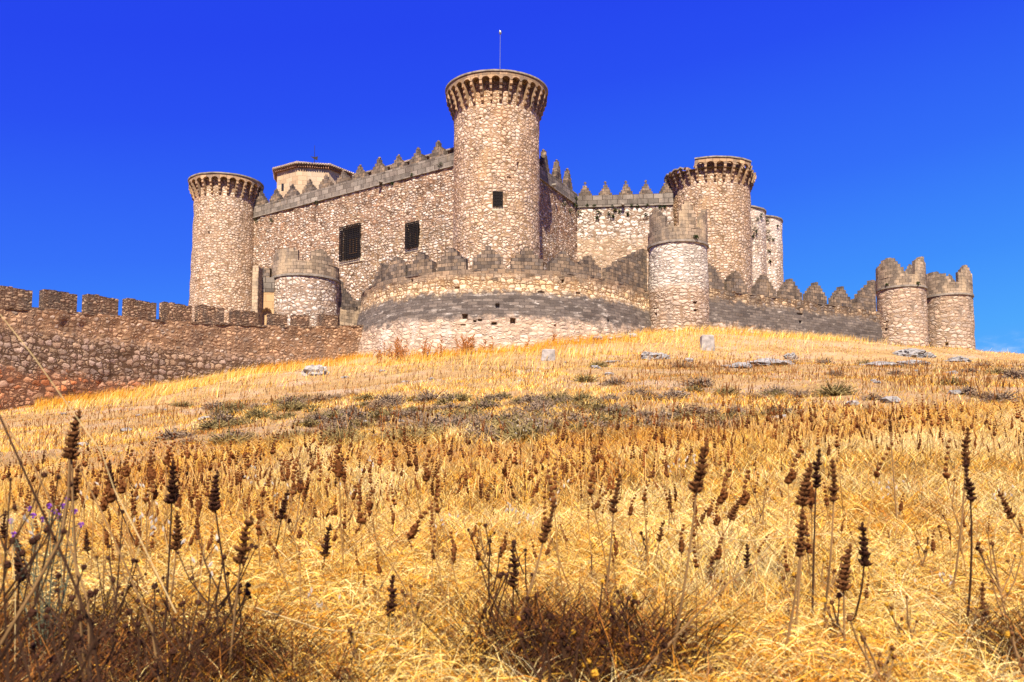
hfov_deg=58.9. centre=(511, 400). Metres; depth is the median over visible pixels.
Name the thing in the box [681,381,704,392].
shrub
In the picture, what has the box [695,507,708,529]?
seed spike
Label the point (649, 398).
shrub
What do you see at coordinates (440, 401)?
shrub
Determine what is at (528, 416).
shrub
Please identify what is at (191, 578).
thistle weed
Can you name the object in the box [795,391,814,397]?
shrub
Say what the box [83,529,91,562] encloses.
seed spike
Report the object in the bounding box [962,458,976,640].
seed spike
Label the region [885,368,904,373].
shrub
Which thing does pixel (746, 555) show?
seed spike
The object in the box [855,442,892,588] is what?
seed spike
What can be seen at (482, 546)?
thistle weed
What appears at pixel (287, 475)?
seed spike
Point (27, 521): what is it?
wild oat
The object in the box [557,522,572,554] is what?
seed spike
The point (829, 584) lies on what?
seed spike
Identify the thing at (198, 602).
thistle weed
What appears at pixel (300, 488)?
seed spike
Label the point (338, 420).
shrub
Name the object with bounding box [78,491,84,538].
seed spike
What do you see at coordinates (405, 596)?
thistle weed
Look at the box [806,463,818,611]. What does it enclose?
seed spike
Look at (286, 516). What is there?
seed spike
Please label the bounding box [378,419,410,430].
shrub
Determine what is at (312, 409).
shrub
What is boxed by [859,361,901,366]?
rock
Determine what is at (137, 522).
seed spike
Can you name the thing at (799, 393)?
shrub
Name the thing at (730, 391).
shrub
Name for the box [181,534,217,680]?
wild oat
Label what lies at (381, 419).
shrub
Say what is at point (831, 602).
thistle weed
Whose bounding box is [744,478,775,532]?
thistle weed
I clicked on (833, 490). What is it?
seed spike
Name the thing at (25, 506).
seed spike
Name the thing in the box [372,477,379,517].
seed spike
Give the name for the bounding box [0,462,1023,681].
foreground straw
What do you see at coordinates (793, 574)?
thistle weed
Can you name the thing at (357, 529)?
seed spike
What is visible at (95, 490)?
seed spike
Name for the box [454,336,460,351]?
dock plant
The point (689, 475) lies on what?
wild oat
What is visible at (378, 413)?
shrub
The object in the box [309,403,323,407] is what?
shrub
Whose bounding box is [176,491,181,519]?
seed spike
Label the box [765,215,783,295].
round tower
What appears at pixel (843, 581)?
seed spike
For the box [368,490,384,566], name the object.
seed spike
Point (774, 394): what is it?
shrub
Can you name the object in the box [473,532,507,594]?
seed spike
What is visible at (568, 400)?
shrub
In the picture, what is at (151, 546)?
seed spike
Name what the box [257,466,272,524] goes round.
seed spike
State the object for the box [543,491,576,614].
seed spike
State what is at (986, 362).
shrub
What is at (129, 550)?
seed spike
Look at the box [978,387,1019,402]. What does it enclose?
shrub
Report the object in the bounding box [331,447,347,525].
seed spike
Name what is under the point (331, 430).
shrub
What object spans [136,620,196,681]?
thistle weed
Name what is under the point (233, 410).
shrub
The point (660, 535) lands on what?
seed spike
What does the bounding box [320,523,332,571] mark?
seed spike
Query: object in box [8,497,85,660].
knapweed
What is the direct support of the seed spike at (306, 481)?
on the ground at (720, 345)
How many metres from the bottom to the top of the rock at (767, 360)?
0.626 m
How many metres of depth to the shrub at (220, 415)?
20.99 m
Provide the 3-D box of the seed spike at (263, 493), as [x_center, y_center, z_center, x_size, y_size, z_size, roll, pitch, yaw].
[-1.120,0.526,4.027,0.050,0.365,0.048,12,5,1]
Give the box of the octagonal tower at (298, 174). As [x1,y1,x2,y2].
[272,161,353,197]
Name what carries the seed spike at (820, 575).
on the ground at (720, 345)
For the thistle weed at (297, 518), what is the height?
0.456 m
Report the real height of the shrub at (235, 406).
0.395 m
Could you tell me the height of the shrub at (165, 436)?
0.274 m
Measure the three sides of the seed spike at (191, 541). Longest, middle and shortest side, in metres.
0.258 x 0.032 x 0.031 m
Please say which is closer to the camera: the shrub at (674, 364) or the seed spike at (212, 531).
the seed spike at (212, 531)
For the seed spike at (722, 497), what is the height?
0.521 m
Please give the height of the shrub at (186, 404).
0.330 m
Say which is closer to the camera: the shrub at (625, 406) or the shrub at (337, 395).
the shrub at (625, 406)
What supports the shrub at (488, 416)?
on the ground at (720, 345)
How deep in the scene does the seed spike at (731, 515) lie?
3.88 m
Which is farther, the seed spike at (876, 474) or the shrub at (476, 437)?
the shrub at (476, 437)
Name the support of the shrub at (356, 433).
on the ground at (720, 345)
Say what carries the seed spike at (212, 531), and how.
on the ground at (720, 345)
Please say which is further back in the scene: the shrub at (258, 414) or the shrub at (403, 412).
the shrub at (258, 414)
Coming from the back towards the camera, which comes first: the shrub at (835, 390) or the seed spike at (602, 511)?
the shrub at (835, 390)
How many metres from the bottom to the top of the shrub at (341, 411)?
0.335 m
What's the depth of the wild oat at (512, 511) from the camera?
4.17 m
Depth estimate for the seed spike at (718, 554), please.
2.68 m
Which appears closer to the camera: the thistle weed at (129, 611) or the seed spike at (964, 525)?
the thistle weed at (129, 611)
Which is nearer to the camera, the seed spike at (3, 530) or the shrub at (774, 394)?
the seed spike at (3, 530)
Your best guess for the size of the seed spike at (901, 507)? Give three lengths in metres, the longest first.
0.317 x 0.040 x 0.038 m
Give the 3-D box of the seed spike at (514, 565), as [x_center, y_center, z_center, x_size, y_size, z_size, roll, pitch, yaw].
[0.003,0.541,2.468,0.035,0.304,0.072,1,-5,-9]
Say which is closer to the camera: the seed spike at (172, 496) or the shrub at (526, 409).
the seed spike at (172, 496)
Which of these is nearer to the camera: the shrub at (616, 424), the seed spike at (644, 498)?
the seed spike at (644, 498)
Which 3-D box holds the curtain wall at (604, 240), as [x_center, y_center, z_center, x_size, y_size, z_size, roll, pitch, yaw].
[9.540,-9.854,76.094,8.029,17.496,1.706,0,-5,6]
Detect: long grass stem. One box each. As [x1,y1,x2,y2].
[0,314,176,612]
[0,415,100,681]
[0,459,70,645]
[2,419,91,678]
[80,469,160,681]
[256,607,404,636]
[633,554,767,681]
[661,527,905,580]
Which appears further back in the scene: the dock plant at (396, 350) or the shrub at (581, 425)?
the dock plant at (396, 350)
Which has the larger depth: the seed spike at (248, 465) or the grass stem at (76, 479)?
the seed spike at (248, 465)
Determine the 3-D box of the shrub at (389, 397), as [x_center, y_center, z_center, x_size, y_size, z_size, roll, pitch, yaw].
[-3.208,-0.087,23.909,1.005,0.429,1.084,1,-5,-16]
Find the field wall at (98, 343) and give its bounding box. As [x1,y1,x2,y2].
[0,285,363,410]
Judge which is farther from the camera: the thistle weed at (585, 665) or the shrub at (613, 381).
the shrub at (613, 381)
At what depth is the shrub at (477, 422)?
12.97 m
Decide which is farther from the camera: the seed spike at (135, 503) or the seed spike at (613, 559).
the seed spike at (135, 503)
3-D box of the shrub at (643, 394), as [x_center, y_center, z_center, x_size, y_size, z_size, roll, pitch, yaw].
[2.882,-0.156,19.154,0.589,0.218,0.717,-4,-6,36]
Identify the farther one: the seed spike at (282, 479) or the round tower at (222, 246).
the round tower at (222, 246)
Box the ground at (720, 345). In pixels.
[0,331,1023,681]
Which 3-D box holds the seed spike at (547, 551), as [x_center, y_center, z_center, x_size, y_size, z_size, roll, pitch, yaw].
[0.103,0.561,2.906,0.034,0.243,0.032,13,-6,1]
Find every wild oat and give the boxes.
[9,511,33,666]
[65,477,98,571]
[121,514,163,600]
[135,480,157,556]
[141,511,174,590]
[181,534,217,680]
[235,465,255,514]
[264,481,288,530]
[308,587,340,622]
[361,456,373,509]
[435,513,458,547]
[505,502,516,539]
[512,508,537,540]
[545,479,568,546]
[668,458,685,502]
[680,454,695,517]
[872,478,903,525]
[882,480,904,511]
[914,572,952,588]
[993,480,1013,538]
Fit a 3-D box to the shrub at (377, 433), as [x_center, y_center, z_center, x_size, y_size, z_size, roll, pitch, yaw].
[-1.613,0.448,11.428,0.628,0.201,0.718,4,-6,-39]
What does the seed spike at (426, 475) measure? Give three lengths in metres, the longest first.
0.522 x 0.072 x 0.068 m
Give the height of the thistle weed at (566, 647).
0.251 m
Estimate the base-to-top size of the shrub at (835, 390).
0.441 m
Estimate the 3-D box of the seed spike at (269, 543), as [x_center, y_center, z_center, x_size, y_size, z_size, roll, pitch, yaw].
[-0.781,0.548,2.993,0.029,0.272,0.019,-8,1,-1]
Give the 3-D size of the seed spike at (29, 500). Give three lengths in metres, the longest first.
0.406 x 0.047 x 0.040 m
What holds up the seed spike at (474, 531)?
on the ground at (720, 345)
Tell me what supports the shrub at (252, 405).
on the ground at (720, 345)
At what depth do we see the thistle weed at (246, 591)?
2.26 m
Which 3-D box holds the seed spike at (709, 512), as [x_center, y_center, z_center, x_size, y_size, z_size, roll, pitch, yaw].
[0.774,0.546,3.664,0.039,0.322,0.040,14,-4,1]
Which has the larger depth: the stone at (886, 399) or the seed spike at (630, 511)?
the stone at (886, 399)
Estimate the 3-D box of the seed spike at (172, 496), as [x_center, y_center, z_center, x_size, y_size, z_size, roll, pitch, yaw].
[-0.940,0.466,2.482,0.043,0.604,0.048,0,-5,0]
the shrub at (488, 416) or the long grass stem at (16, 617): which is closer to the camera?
the long grass stem at (16, 617)
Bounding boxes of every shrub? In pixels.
[153,426,199,439]
[168,399,194,406]
[174,436,202,444]
[188,414,235,430]
[196,426,253,444]
[198,399,227,409]
[203,409,243,424]
[213,400,230,410]
[218,429,247,438]
[219,407,244,413]
[220,400,247,409]
[227,416,255,425]
[240,433,260,439]
[241,403,277,418]
[247,402,265,409]
[258,432,297,445]
[269,395,311,410]
[269,396,286,404]
[270,412,294,419]
[276,394,309,406]
[277,399,303,410]
[281,411,298,416]
[284,425,314,438]
[288,416,320,426]
[299,412,315,418]
[302,392,336,402]
[303,411,339,422]
[304,406,318,411]
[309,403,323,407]
[309,407,343,418]
[311,423,333,430]
[312,424,358,445]
[317,422,372,442]
[318,423,355,441]
[320,417,364,431]
[321,413,359,422]
[323,393,345,398]
[324,405,351,415]
[330,413,362,423]
[338,410,365,420]
[341,405,376,420]
[342,415,376,427]
[352,390,376,399]
[355,398,370,407]
[361,405,392,420]
[363,399,398,409]
[365,429,396,440]
[366,401,388,409]
[368,406,397,415]
[373,389,408,402]
[375,429,429,442]
[376,415,390,422]
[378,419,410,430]
[379,424,438,441]
[382,399,401,406]
[385,429,417,443]
[387,406,417,418]
[399,422,445,435]
[400,411,432,422]
[402,394,417,400]
[402,414,445,428]
[403,412,451,426]
[404,409,436,418]
[414,388,444,403]
[428,404,442,410]
[430,411,468,431]
[433,396,456,404]
[433,407,463,417]
[437,402,468,410]
[440,391,459,400]
[440,413,485,424]
[446,406,486,417]
[449,390,475,401]
[449,418,486,432]
[456,421,502,436]
[460,396,500,408]
[463,407,483,413]
[467,435,493,442]
[471,425,507,440]
[474,408,501,423]
[477,392,507,400]
[477,398,505,410]
[484,410,531,419]
[486,410,527,429]
[488,417,550,442]
[493,390,512,398]
[499,409,528,415]
[499,422,542,436]
[500,416,554,436]
[507,396,531,403]
[512,410,546,419]
[514,400,550,414]
[515,393,540,404]
[517,397,556,410]
[518,415,565,427]
[522,391,549,398]
[522,414,560,423]
[523,417,571,438]
[524,417,571,432]
[537,408,559,417]
[539,390,569,400]
[546,393,573,404]
[548,411,587,423]
[551,408,590,418]
[552,403,580,410]
[556,395,577,405]
[567,418,593,432]
[568,391,598,402]
[569,398,600,408]
[572,416,613,429]
[573,371,601,382]
[577,398,612,412]
[583,407,596,413]
[585,410,633,423]
[587,359,608,366]
[588,426,622,440]
[589,394,622,402]
[595,403,621,414]
[597,420,644,431]
[598,376,629,385]
[606,403,636,416]
[612,401,636,411]
[613,408,641,418]
[623,386,648,394]
[633,388,657,396]
[633,421,659,431]
[637,393,659,399]
[637,409,659,416]
[638,413,669,424]
[650,394,675,400]
[650,407,686,420]
[654,388,690,397]
[658,421,687,432]
[659,405,695,418]
[665,358,698,368]
[665,388,691,399]
[666,402,708,416]
[673,409,699,419]
[677,374,715,386]
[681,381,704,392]
[693,416,749,431]
[696,407,745,422]
[699,406,723,414]
[708,384,740,395]
[722,414,751,423]
[725,406,749,413]
[738,392,755,397]
[740,404,791,420]
[751,392,773,399]
[757,382,793,393]
[758,388,788,397]
[773,404,801,413]
[785,387,815,396]
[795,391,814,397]
[811,380,860,396]
[815,357,833,363]
[826,368,845,375]
[852,358,869,364]
[856,404,882,411]
[857,392,885,400]
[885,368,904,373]
[907,360,934,365]
[932,375,969,385]
[953,384,978,394]
[960,367,979,372]
[964,391,988,397]
[972,361,993,365]
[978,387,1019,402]
[984,365,1008,373]
[1001,366,1023,378]
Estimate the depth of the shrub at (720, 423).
12.91 m
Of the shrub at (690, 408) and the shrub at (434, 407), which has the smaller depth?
the shrub at (690, 408)
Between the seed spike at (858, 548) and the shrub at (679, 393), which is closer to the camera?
the seed spike at (858, 548)
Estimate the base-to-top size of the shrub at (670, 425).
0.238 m
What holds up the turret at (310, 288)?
on the ground at (720, 345)
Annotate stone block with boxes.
[541,349,554,360]
[700,335,714,350]
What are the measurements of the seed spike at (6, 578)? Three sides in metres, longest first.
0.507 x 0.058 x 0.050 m
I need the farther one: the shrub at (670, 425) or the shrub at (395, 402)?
the shrub at (395, 402)
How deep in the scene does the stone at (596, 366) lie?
32.50 m
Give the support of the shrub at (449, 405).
on the ground at (720, 345)
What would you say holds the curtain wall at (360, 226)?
on the ground at (720, 345)
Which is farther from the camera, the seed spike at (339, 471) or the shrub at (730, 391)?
the shrub at (730, 391)
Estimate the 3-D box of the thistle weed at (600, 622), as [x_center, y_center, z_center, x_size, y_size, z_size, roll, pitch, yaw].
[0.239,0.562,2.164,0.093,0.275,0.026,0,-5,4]
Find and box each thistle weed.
[0,472,72,681]
[0,527,67,681]
[0,608,80,681]
[8,537,87,680]
[16,473,97,681]
[30,577,132,681]
[44,584,121,681]
[69,510,146,681]
[120,582,175,681]
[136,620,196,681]
[152,575,204,681]
[157,599,217,681]
[172,551,222,680]
[194,525,257,678]
[223,571,251,679]
[274,459,311,533]
[347,627,371,675]
[399,584,426,641]
[446,553,458,571]
[466,523,510,622]
[471,522,489,577]
[478,560,508,665]
[507,539,538,614]
[514,612,553,681]
[516,594,543,675]
[546,452,566,504]
[556,600,588,681]
[565,636,599,681]
[579,617,609,681]
[592,578,630,681]
[609,610,667,681]
[616,589,643,642]
[629,528,650,581]
[707,570,729,606]
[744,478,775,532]
[772,572,795,610]
[820,556,843,605]
[821,593,850,659]
[846,614,896,681]
[884,594,917,656]
[907,528,929,579]
[937,478,976,547]
[973,540,1023,624]
[1004,626,1023,672]
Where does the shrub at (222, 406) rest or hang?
on the ground at (720, 345)
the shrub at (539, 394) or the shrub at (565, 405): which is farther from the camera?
the shrub at (539, 394)
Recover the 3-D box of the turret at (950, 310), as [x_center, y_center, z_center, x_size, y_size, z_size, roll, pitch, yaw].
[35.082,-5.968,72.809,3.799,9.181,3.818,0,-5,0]
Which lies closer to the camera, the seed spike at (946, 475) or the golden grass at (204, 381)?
the seed spike at (946, 475)
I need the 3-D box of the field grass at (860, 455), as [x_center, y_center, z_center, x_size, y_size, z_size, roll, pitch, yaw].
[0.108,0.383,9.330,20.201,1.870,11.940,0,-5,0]
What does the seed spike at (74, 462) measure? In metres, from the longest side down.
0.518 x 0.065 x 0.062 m
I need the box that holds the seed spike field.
[0,350,1023,531]
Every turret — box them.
[271,248,339,325]
[647,201,708,331]
[875,256,928,346]
[926,265,975,349]
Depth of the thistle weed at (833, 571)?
2.96 m
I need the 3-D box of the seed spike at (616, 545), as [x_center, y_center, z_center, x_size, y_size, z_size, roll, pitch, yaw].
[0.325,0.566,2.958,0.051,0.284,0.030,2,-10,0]
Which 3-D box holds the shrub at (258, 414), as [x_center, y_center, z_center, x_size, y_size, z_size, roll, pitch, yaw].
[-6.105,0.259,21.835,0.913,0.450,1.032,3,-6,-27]
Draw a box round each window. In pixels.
[339,222,360,260]
[405,220,419,248]
[493,191,502,206]
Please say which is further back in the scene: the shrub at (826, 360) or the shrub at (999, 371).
the shrub at (826, 360)
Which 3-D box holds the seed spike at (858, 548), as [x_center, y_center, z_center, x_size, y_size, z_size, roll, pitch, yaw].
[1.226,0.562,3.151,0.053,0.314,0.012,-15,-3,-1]
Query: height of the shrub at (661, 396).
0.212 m
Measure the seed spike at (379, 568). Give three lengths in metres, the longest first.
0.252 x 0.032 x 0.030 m
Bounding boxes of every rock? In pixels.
[301,364,329,375]
[641,351,670,359]
[721,362,752,368]
[747,358,793,366]
[783,352,797,359]
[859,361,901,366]
[893,348,925,357]
[896,360,930,364]
[924,352,936,357]
[945,356,971,362]
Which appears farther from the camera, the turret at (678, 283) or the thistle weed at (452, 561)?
the turret at (678, 283)
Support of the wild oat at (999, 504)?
on the ground at (720, 345)
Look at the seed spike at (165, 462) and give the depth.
3.91 m
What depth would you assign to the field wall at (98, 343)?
49.83 m
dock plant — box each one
[393,342,398,361]
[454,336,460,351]
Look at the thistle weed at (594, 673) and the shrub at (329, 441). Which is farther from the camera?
the shrub at (329, 441)
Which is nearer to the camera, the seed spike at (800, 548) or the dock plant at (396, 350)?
the seed spike at (800, 548)
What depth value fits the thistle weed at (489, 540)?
2.56 m
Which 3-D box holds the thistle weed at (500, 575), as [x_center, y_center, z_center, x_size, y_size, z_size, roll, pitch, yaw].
[-0.046,0.550,2.263,0.079,0.299,0.038,0,-5,0]
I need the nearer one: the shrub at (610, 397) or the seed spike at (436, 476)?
the seed spike at (436, 476)
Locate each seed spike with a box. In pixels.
[0,510,9,555]
[0,552,13,602]
[10,491,28,558]
[12,485,33,544]
[13,539,26,635]
[34,450,45,519]
[34,514,39,588]
[42,503,52,580]
[45,486,55,546]
[46,481,63,567]
[46,565,58,631]
[52,495,62,573]
[60,458,77,533]
[61,409,86,678]
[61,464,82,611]
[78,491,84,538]
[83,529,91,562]
[90,470,102,580]
[99,479,110,596]
[100,522,108,581]
[103,464,148,593]
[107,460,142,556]
[107,507,112,560]
[111,540,114,573]
[115,536,127,595]
[116,462,132,571]
[116,484,139,565]
[116,517,144,587]
[119,524,141,576]
[123,449,133,541]
[129,487,136,534]
[134,533,165,594]
[135,512,142,553]
[143,471,156,583]
[145,465,155,553]
[146,452,155,535]
[147,476,163,550]
[147,528,154,579]
[148,455,158,539]
[148,484,187,548]
[162,433,175,549]
[162,460,179,653]
[163,450,174,522]
[166,510,183,628]
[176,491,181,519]
[177,529,198,572]
[192,529,213,575]
[194,483,199,510]
[194,489,204,550]
[194,508,201,569]
[195,472,210,545]
[195,516,208,577]
[199,543,203,587]
[207,470,231,622]
[211,492,214,560]
[219,473,235,528]
[227,515,253,681]
[243,491,249,519]
[245,440,266,526]
[255,500,262,568]
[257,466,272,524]
[260,479,268,523]
[260,497,264,539]
[263,488,278,525]
[264,525,277,563]
[268,526,283,596]
[271,543,296,614]
[274,499,277,534]
[275,489,289,546]
[276,457,300,531]
[277,494,297,548]
[280,456,284,541]
[280,467,296,559]
[283,469,312,529]
[284,459,291,532]
[296,469,320,541]
[297,517,304,582]
[298,543,300,628]
[306,455,323,542]
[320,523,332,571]
[330,524,340,586]
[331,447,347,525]
[331,523,361,571]
[333,439,346,572]
[333,497,345,552]
[342,459,354,533]
[342,503,347,544]
[345,481,360,521]
[346,474,363,533]
[353,485,423,619]
[354,545,359,579]
[355,499,368,579]
[362,567,365,597]
[363,461,371,536]
[366,487,379,562]
[367,507,430,612]
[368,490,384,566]
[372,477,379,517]
[375,552,391,622]
[382,574,397,643]
[387,505,395,553]
[406,531,418,573]
[421,449,439,561]
[425,500,434,584]
[429,520,445,613]
[430,467,440,563]
[430,525,436,607]
[435,479,461,604]
[441,531,456,622]
[462,523,476,549]
[471,542,476,583]
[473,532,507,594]
[473,539,493,612]
[506,498,557,644]
[508,543,519,633]
[529,536,540,579]
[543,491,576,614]
[543,538,552,592]
[546,463,563,604]
[548,458,557,564]
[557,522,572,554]
[571,488,609,567]
[587,455,612,604]
[587,501,591,583]
[601,498,607,549]
[603,473,621,617]
[603,576,610,613]
[608,530,618,584]
[611,551,618,606]
[617,494,636,566]
[642,471,652,576]
[646,509,648,586]
[653,520,664,563]
[662,486,678,535]
[666,489,671,543]
[668,441,708,673]
[678,524,685,605]
[692,492,700,560]
[692,537,699,610]
[693,509,705,597]
[693,548,716,582]
[694,497,715,554]
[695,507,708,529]
[701,497,740,560]
[709,533,723,611]
[712,499,734,591]
[712,506,733,568]
[717,468,732,599]
[717,545,742,609]
[740,470,761,601]
[743,543,753,588]
[744,534,768,605]
[753,473,759,540]
[781,508,809,666]
[782,542,790,602]
[783,449,802,593]
[794,463,812,633]
[801,489,813,573]
[804,517,811,597]
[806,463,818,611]
[810,545,831,607]
[811,449,822,618]
[821,459,839,628]
[822,478,829,530]
[826,556,833,627]
[835,543,852,659]
[837,518,844,550]
[846,520,879,592]
[850,522,872,627]
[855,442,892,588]
[863,572,869,612]
[888,415,897,522]
[893,493,904,546]
[930,530,935,609]
[938,527,944,562]
[943,440,966,575]
[948,528,951,571]
[952,427,971,594]
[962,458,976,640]
[963,514,979,562]
[979,582,991,633]
[987,516,991,574]
[997,490,1023,537]
[1018,518,1023,583]
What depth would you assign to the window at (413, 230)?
68.75 m
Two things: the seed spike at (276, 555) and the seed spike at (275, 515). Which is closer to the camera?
the seed spike at (276, 555)
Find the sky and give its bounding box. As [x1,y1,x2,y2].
[0,0,1023,353]
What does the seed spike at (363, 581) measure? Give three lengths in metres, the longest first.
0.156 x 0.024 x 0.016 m
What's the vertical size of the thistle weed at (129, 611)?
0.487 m
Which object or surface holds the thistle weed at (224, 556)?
on the ground at (720, 345)
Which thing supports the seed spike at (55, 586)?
on the ground at (720, 345)
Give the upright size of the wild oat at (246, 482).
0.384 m
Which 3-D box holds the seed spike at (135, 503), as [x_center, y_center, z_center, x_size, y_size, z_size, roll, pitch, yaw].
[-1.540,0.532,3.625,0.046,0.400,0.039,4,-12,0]
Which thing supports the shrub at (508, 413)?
on the ground at (720, 345)
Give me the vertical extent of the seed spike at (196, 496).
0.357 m
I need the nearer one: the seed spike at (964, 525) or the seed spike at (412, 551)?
the seed spike at (412, 551)
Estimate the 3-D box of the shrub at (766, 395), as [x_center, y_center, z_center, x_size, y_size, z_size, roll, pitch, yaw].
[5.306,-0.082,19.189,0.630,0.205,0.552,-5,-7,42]
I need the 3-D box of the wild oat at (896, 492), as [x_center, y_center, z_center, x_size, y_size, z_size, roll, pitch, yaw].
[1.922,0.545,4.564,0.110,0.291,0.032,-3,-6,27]
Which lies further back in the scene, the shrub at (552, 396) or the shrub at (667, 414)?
the shrub at (552, 396)
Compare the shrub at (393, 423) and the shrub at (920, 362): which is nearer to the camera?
the shrub at (393, 423)
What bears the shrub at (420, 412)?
on the ground at (720, 345)
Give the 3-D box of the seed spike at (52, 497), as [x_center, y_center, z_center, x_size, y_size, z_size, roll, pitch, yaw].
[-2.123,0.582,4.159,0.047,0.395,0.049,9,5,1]
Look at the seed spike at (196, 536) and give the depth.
3.37 m
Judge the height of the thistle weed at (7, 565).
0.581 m
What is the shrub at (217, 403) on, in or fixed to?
on the ground at (720, 345)
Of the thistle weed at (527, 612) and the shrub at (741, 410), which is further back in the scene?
the shrub at (741, 410)
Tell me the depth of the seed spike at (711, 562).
3.40 m
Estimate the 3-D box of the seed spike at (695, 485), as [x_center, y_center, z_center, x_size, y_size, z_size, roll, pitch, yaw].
[0.410,0.396,2.123,0.047,0.599,0.146,3,-6,-28]
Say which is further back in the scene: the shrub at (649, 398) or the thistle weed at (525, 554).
the shrub at (649, 398)
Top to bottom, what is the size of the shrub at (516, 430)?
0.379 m
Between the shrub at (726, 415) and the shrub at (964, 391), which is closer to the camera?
the shrub at (726, 415)
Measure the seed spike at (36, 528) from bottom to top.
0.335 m
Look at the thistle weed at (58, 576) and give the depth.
1.87 m
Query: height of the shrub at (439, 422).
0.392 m
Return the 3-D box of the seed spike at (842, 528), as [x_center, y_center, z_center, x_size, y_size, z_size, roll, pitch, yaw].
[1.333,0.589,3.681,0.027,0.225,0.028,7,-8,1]
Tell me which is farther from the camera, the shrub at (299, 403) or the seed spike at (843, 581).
the shrub at (299, 403)
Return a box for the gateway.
[252,266,274,324]
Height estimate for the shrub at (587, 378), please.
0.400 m
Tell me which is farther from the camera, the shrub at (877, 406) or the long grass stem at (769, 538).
the shrub at (877, 406)
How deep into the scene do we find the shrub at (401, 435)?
11.09 m
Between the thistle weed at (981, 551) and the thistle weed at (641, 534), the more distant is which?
the thistle weed at (641, 534)
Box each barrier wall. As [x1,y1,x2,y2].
[338,280,373,325]
[357,246,651,356]
[708,263,883,343]
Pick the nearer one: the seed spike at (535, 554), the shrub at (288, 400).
the seed spike at (535, 554)
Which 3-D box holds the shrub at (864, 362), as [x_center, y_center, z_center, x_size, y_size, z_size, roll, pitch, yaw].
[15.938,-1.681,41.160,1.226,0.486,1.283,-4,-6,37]
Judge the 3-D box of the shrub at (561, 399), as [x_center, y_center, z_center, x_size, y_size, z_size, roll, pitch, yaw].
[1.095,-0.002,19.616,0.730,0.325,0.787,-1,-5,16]
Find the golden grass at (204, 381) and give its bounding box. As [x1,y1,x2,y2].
[33,323,1016,414]
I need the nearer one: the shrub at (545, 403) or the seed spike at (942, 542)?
the seed spike at (942, 542)
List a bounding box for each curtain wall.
[253,140,453,300]
[539,149,577,269]
[577,179,673,289]
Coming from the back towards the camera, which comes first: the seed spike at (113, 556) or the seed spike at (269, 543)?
the seed spike at (113, 556)
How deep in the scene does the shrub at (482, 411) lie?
16.34 m
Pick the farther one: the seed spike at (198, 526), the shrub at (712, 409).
the shrub at (712, 409)
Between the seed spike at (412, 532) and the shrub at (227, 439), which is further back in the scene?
the shrub at (227, 439)
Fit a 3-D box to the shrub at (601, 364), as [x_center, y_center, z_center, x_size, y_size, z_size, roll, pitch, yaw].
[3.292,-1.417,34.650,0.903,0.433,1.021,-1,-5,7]
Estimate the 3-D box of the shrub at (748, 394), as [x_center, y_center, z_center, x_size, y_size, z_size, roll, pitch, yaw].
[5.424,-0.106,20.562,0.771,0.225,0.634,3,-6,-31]
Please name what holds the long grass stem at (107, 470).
on the ground at (720, 345)
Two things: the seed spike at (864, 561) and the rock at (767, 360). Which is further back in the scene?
the rock at (767, 360)
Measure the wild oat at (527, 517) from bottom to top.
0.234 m
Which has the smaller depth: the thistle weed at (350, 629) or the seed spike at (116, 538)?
the thistle weed at (350, 629)
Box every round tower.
[188,172,263,322]
[445,69,547,269]
[664,155,756,292]
[750,205,766,284]
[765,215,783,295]
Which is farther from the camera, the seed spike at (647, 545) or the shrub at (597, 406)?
the shrub at (597, 406)
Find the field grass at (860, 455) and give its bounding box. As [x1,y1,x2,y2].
[0,398,1023,573]
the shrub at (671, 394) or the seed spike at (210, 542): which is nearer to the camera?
the seed spike at (210, 542)
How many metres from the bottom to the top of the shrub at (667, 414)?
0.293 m
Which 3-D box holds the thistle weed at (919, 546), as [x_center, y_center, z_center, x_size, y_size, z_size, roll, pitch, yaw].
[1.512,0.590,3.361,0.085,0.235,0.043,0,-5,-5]
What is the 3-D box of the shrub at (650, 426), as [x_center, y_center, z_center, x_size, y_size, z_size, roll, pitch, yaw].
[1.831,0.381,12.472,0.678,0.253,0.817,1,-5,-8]
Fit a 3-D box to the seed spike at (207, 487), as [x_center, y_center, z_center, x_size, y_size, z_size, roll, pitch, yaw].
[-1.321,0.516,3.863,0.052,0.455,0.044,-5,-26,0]
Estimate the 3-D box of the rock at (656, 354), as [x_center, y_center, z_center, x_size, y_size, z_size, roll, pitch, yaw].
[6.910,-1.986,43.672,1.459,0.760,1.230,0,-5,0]
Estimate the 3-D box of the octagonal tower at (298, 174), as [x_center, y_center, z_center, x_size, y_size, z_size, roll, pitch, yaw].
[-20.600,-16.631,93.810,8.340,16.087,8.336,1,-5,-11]
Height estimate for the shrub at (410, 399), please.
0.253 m
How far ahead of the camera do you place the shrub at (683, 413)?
15.06 m
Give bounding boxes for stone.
[591,365,600,368]
[844,400,858,405]
[880,396,900,402]
[947,390,960,394]
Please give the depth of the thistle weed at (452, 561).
3.36 m
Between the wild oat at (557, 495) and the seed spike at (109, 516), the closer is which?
the seed spike at (109, 516)
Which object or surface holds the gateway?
on the ground at (720, 345)
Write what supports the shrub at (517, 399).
on the ground at (720, 345)
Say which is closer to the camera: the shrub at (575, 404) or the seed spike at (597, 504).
the seed spike at (597, 504)
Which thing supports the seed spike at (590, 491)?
on the ground at (720, 345)
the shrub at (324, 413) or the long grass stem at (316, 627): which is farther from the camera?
the shrub at (324, 413)
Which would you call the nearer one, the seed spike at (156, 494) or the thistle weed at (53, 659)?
the thistle weed at (53, 659)
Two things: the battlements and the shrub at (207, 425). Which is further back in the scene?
the battlements
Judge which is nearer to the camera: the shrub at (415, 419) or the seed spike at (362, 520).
the seed spike at (362, 520)

